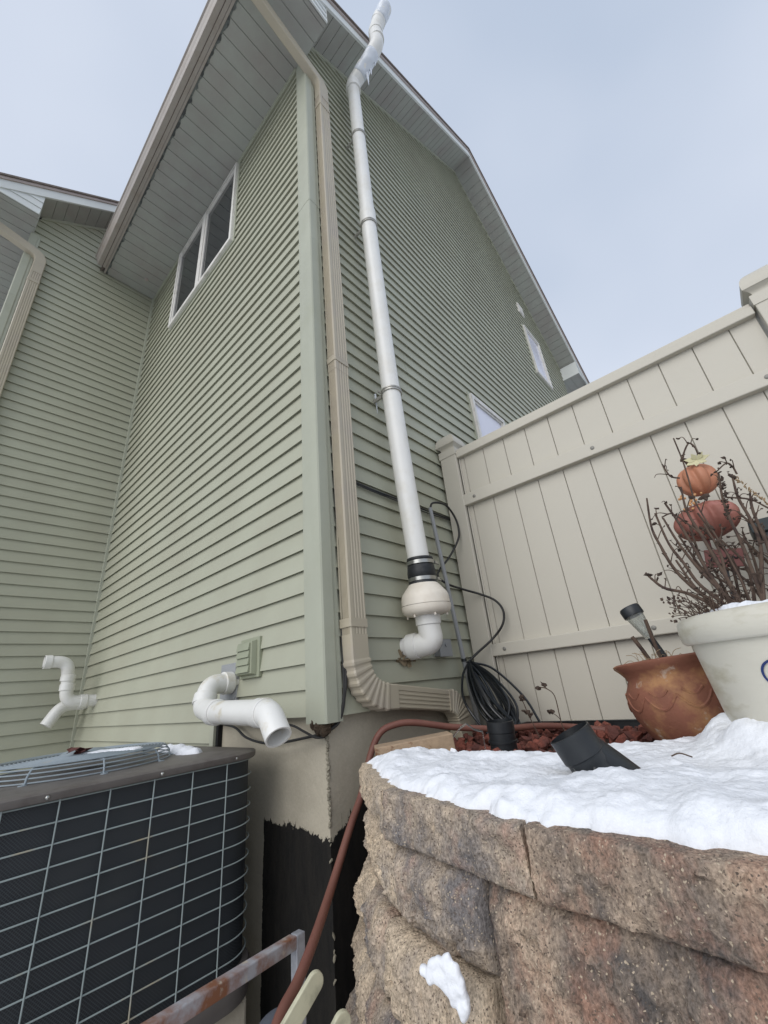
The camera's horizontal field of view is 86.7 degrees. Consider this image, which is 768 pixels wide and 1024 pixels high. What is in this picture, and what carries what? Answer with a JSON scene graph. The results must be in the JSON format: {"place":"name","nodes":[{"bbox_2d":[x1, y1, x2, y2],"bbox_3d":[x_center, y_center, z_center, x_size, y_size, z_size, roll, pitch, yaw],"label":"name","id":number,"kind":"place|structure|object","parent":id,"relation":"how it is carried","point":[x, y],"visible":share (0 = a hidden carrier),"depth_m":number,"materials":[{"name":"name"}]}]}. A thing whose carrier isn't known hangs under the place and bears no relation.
{"place":"outdoors","nodes":[
{"label":"outdoors","id":0,"kind":"place"},
{"bbox_2d":[0,0,767,382],"label":"sky","id":1,"kind":"structure","parent":0,"point":[622,145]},
{"bbox_2d":[454,720,654,752],"bbox_3d":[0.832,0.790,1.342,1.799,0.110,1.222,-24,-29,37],"label":"gravel","id":2,"kind":"structure","parent":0,"point":[529,740],"depth_m":1.71,"materials":[{"name":"red gravel"}]},
{"bbox_2d":[374,731,455,756],"bbox_3d":[0.111,0.869,1.482,0.289,0.094,0.090,-4,-23,-5],"label":"timber offcut","id":3,"kind":"object","parent":2,"relation":"on","point":[444,740],"visible":0.5,"depth_m":1.46,"materials":[{"name":"brown wood"}]},
{"bbox_2d":[453,723,485,749],"bbox_3d":[0.308,0.830,1.495,0.120,0.097,0.045,-6,-23,1],"label":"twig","id":4,"kind":"object","parent":2,"relation":"on","point":[462,726],"visible":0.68,"depth_m":1.49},
{"bbox_2d":[486,719,517,750],"bbox_3d":[0.424,0.831,1.438,0.101,0.173,0.101,-24,-29,37],"label":"drain pipe","id":5,"kind":"object","parent":2,"relation":"on","point":[501,733],"visible":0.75,"depth_m":1.42,"materials":[{"name":"black plastic"}]},
{"bbox_2d":[519,695,539,737],"bbox_3d":[0.636,0.898,1.792,0.067,0.175,0.028,-24,-29,37],"label":"dry weed","id":6,"kind":"object","parent":2,"relation":"on","point":[526,712],"visible":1,"depth_m":1.80,"materials":[{"name":"brown plant"}]},
{"bbox_2d":[535,681,564,730],"bbox_3d":[0.731,0.864,1.781,0.104,0.232,0.029,-24,-29,37],"label":"dry weed","id":7,"kind":"object","parent":2,"relation":"on","point":[550,711],"visible":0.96,"depth_m":1.78,"materials":[{"name":"brown plant"}]},
{"bbox_2d":[554,719,639,728],"bbox_3d":[1.334,0.926,1.716,1.250,0.095,0.070,-24,-29,37],"label":"landscape edging","id":8,"kind":"object","parent":2,"relation":"on","point":[621,724],"visible":0.09,"depth_m":1.94,"materials":[{"name":"black plastic"}]},
{"bbox_2d":[435,264,767,724],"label":"fence","id":9,"kind":"object","parent":2,"relation":"on","point":[558,552],"visible":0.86,"depth_m":2.14,"materials":[{"name":"beige plastic"}]},
{"bbox_2d":[613,652,723,740],"bbox_3d":[0.985,0.626,1.337,0.356,0.301,0.356,-24,-29,37],"label":"clay pot","id":10,"kind":"object","parent":2,"relation":"on","point":[671,697],"visible":0.64,"depth_m":1.25,"materials":[{"name":"ceramic"}]},
{"bbox_2d":[620,603,666,656],"bbox_3d":[0.933,0.446,1.441,0.120,0.245,0.073,-24,-29,37],"label":"solar light","id":11,"kind":"object","parent":10,"relation":"in","point":[633,615],"visible":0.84,"depth_m":1.46,"materials":[{"name":"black plastic"}]},
{"bbox_2d":[631,619,661,657],"bbox_3d":[0.906,0.461,1.408,0.078,0.167,0.019,-24,-29,37],"label":"dry stalk","id":12,"kind":"object","parent":10,"relation":"in","point":[639,645],"visible":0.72,"depth_m":1.40,"materials":[{"name":"brown plant"}]},
{"bbox_2d":[624,648,680,663],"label":"dry grass","id":13,"kind":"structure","parent":10,"relation":"in","point":[651,654],"depth_m":1.38,"materials":[{"name":"beige plant"}]},
{"bbox_2d":[747,517,767,541],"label":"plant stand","id":14,"kind":"object","parent":2,"relation":"on","point":[764,521],"visible":0.46,"depth_m":1.54,"materials":[{"name":"metal"}]},
{"bbox_2d":[573,719,634,720],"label":"snowy lawn","id":15,"kind":"structure","parent":0,"point":[617,719],"depth_m":2.15,"materials":[{"name":"white snow"}]},
{"label":"ground","id":16,"kind":"structure","parent":0,"visible":0},
{"bbox_2d":[215,996,245,1023],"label":"equipment pad","id":17,"kind":"object","parent":16,"relation":"on","point":[237,1015],"visible":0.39,"depth_m":1.30,"materials":[{"name":"concrete"}]},
{"bbox_2d":[0,742,255,1023],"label":"air conditioner","id":18,"kind":"object","parent":17,"relation":"on","point":[122,882],"visible":0.87,"depth_m":1.21,"materials":[{"name":"metal"}]},
{"bbox_2d":[67,747,91,754],"bbox_3d":[-1.101,0.860,1.468,0.066,0.025,0.097,-6,-23,2],"label":"dead leaf","id":19,"kind":"object","parent":18,"relation":"on","point":[79,750],"visible":0.99,"depth_m":1.46,"materials":[{"name":"brown plant"}]},
{"bbox_2d":[81,746,142,753],"bbox_3d":[-1.002,0.883,1.500,0.216,0.018,0.091,-6,-23,1],"label":"snow patch","id":20,"kind":"object","parent":18,"relation":"on","point":[124,748],"visible":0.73,"depth_m":1.49,"materials":[{"name":"white snow"}]},
{"bbox_2d":[158,744,201,754],"bbox_3d":[-0.885,1.025,1.761,0.100,0.043,0.469,14,-30,-39],"label":"snow patch","id":21,"kind":"object","parent":18,"relation":"on","point":[180,749],"visible":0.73,"depth_m":1.66,"materials":[{"name":"white snow"}]},
{"bbox_2d":[141,929,350,1023],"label":"hose cart","id":22,"kind":"object","parent":16,"relation":"on","point":[193,1004],"visible":0.97,"depth_m":0.89,"materials":[{"name":"beige plastic"}]},
{"bbox_2d":[271,719,623,1023],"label":"garden hose","id":23,"kind":"object","parent":22,"relation":"on","point":[291,993],"visible":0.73,"depth_m":1.33,"materials":[{"name":"red rubber"}]},
{"bbox_2d":[0,0,589,1023],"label":"townhouse","id":24,"kind":"structure","parent":16,"relation":"on","point":[190,384],"depth_m":3.45,"materials":[{"name":"green plastic"}]},
{"bbox_2d":[40,702,86,727],"bbox_3d":[-2.703,1.699,3.451,0.105,0.224,0.312,-24,-29,37],"label":"side vent","id":25,"kind":"object","parent":24,"relation":"attached to","point":[53,715],"visible":0.65,"depth_m":3.38,"materials":[{"name":"white plastic"}]},
{"bbox_2d":[42,655,97,707],"bbox_3d":[-2.596,1.405,3.375,0.105,0.418,0.411,-24,-29,37],"label":"side vent","id":26,"kind":"object","parent":24,"relation":"attached to","point":[67,696],"visible":1,"depth_m":3.33,"materials":[{"name":"white plastic"}]},
{"bbox_2d":[168,162,240,331],"bbox_3d":[-1.993,-2.888,4.475,1.444,1.284,0.045,-24,-29,37],"label":"window","id":27,"kind":"structure","parent":24,"relation":"in","point":[214,234],"depth_m":4.40,"materials":[{"name":"plastic"}]},
{"bbox_2d":[192,663,291,747],"bbox_3d":[-0.649,0.790,1.725,0.220,0.338,0.936,9,-27,-31],"label":"side vent","id":28,"kind":"object","parent":24,"relation":"attached to","point":[267,717],"visible":1,"depth_m":1.59,"materials":[{"name":"plastic"}]},
{"bbox_2d":[235,636,262,679],"bbox_3d":[-0.667,0.714,1.993,0.173,0.186,0.058,-24,-29,37],"label":"louvre vent","id":29,"kind":"object","parent":24,"relation":"attached to","point":[249,657],"visible":1,"depth_m":1.96,"materials":[{"name":"plastic"}]},
{"bbox_2d":[220,433,347,743],"bbox_3d":[-0.575,0.351,2.063,0.886,1.450,0.112,-20,-27,30],"label":"corner cable","id":30,"kind":"object","parent":24,"relation":"attached to","point":[345,680],"visible":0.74,"depth_m":1.67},
{"bbox_2d":[346,2,450,667],"bbox_3d":[0.061,-2.179,3.042,0.676,6.221,0.306,-24,-29,37],"label":"vent stack","id":31,"kind":"object","parent":24,"relation":"attached to","point":[425,602],"visible":0.98,"depth_m":2.37,"materials":[{"name":"white plastic"}]},
{"bbox_2d":[354,0,390,81],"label":"ice","id":32,"kind":"structure","parent":31,"relation":"attached to","point":[369,57],"depth_m":3.90,"materials":[{"name":"white ice"}]},
{"bbox_2d":[356,482,450,520],"bbox_3d":[0.144,-0.048,2.464,0.013,0.031,0.960,-24,-29,37],"label":"wall cable","id":33,"kind":"object","parent":24,"relation":"attached to","point":[388,496],"depth_m":2.34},
{"bbox_2d":[434,639,452,656],"bbox_3d":[0.291,0.690,2.196,0.067,0.175,0.204,-18,-26,27],"label":"junction box","id":34,"kind":"object","parent":24,"relation":"attached to","point":[445,650],"visible":0.6,"depth_m":2.20,"materials":[{"name":"grey plastic"}]},
{"bbox_2d":[428,507,479,724],"bbox_3d":[0.410,0.609,2.374,0.033,1.345,0.194,-24,-29,37],"label":"conduit","id":35,"kind":"object","parent":24,"relation":"attached to","point":[458,636],"visible":0.84,"depth_m":2.37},
{"bbox_2d":[430,502,544,733],"bbox_3d":[0.541,0.497,2.289,0.434,1.321,0.355,-24,-29,37],"label":"cable coil","id":36,"kind":"object","parent":35,"relation":"hanging from","point":[479,689],"visible":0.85,"depth_m":2.07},
{"bbox_2d":[466,391,504,438],"bbox_3d":[1.098,-0.400,3.825,0.045,1.454,0.714,-24,-29,37],"label":"window","id":37,"kind":"structure","parent":24,"relation":"in","point":[485,421],"depth_m":3.92,"materials":[{"name":"glass"}]},
{"bbox_2d":[521,324,552,391],"bbox_3d":[2.588,-2.606,6.868,0.045,1.064,0.664,-24,-29,37],"label":"window","id":38,"kind":"structure","parent":24,"relation":"in","point":[538,361],"depth_m":6.85,"materials":[{"name":"plastic"}]},
{"bbox_2d":[345,762,767,1023],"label":"retaining wall","id":39,"kind":"structure","parent":16,"relation":"on","point":[520,921],"depth_m":0.62,"materials":[{"name":"beige stone"}]},
{"bbox_2d":[419,952,470,1023],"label":"snow patch","id":40,"kind":"object","parent":39,"relation":"attached to","point":[443,973],"visible":1,"depth_m":0.67,"materials":[{"name":"white snow"}]},
{"bbox_2d":[367,712,767,855],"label":"snow","id":41,"kind":"structure","parent":39,"relation":"on","point":[712,793],"depth_m":0.74,"materials":[{"name":"white snow"}]},
{"bbox_2d":[551,722,641,772],"bbox_3d":[0.451,0.526,0.843,0.179,0.165,0.111,-7,-23,4],"label":"spotlight","id":42,"kind":"object","parent":41,"relation":"in","point":[581,746],"visible":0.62,"depth_m":0.83,"materials":[{"name":"black plastic"}]},
{"bbox_2d":[671,752,692,757],"bbox_3d":[0.578,0.472,0.791,0.036,0.008,0.008,-24,-29,37],"label":"twig","id":43,"kind":"object","parent":41,"relation":"on","point":[681,753],"visible":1,"depth_m":0.79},
{"bbox_2d":[676,602,767,721],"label":"white planter","id":44,"kind":"object","parent":41,"relation":"on","point":[730,646],"visible":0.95,"depth_m":0.92,"materials":[{"name":"beige ceramic"}]},
{"bbox_2d":[644,437,767,622],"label":"dead plant","id":45,"kind":"object","parent":44,"relation":"in","point":[757,581],"visible":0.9,"depth_m":1.12,"materials":[{"name":"brown plant"}]},
{"bbox_2d":[673,451,744,602],"bbox_3d":[1.360,0.276,1.585,0.227,1.099,0.236,-24,-29,37],"label":"pumpkin stake","id":46,"kind":"object","parent":44,"relation":"in","point":[702,481],"visible":0.68,"depth_m":1.66,"materials":[{"name":"orange metal"}]},
{"bbox_2d":[698,599,767,614],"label":"snow patch","id":47,"kind":"object","parent":44,"relation":"in","point":[735,604],"visible":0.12,"depth_m":0.95,"materials":[{"name":"white snow"}]}
]}

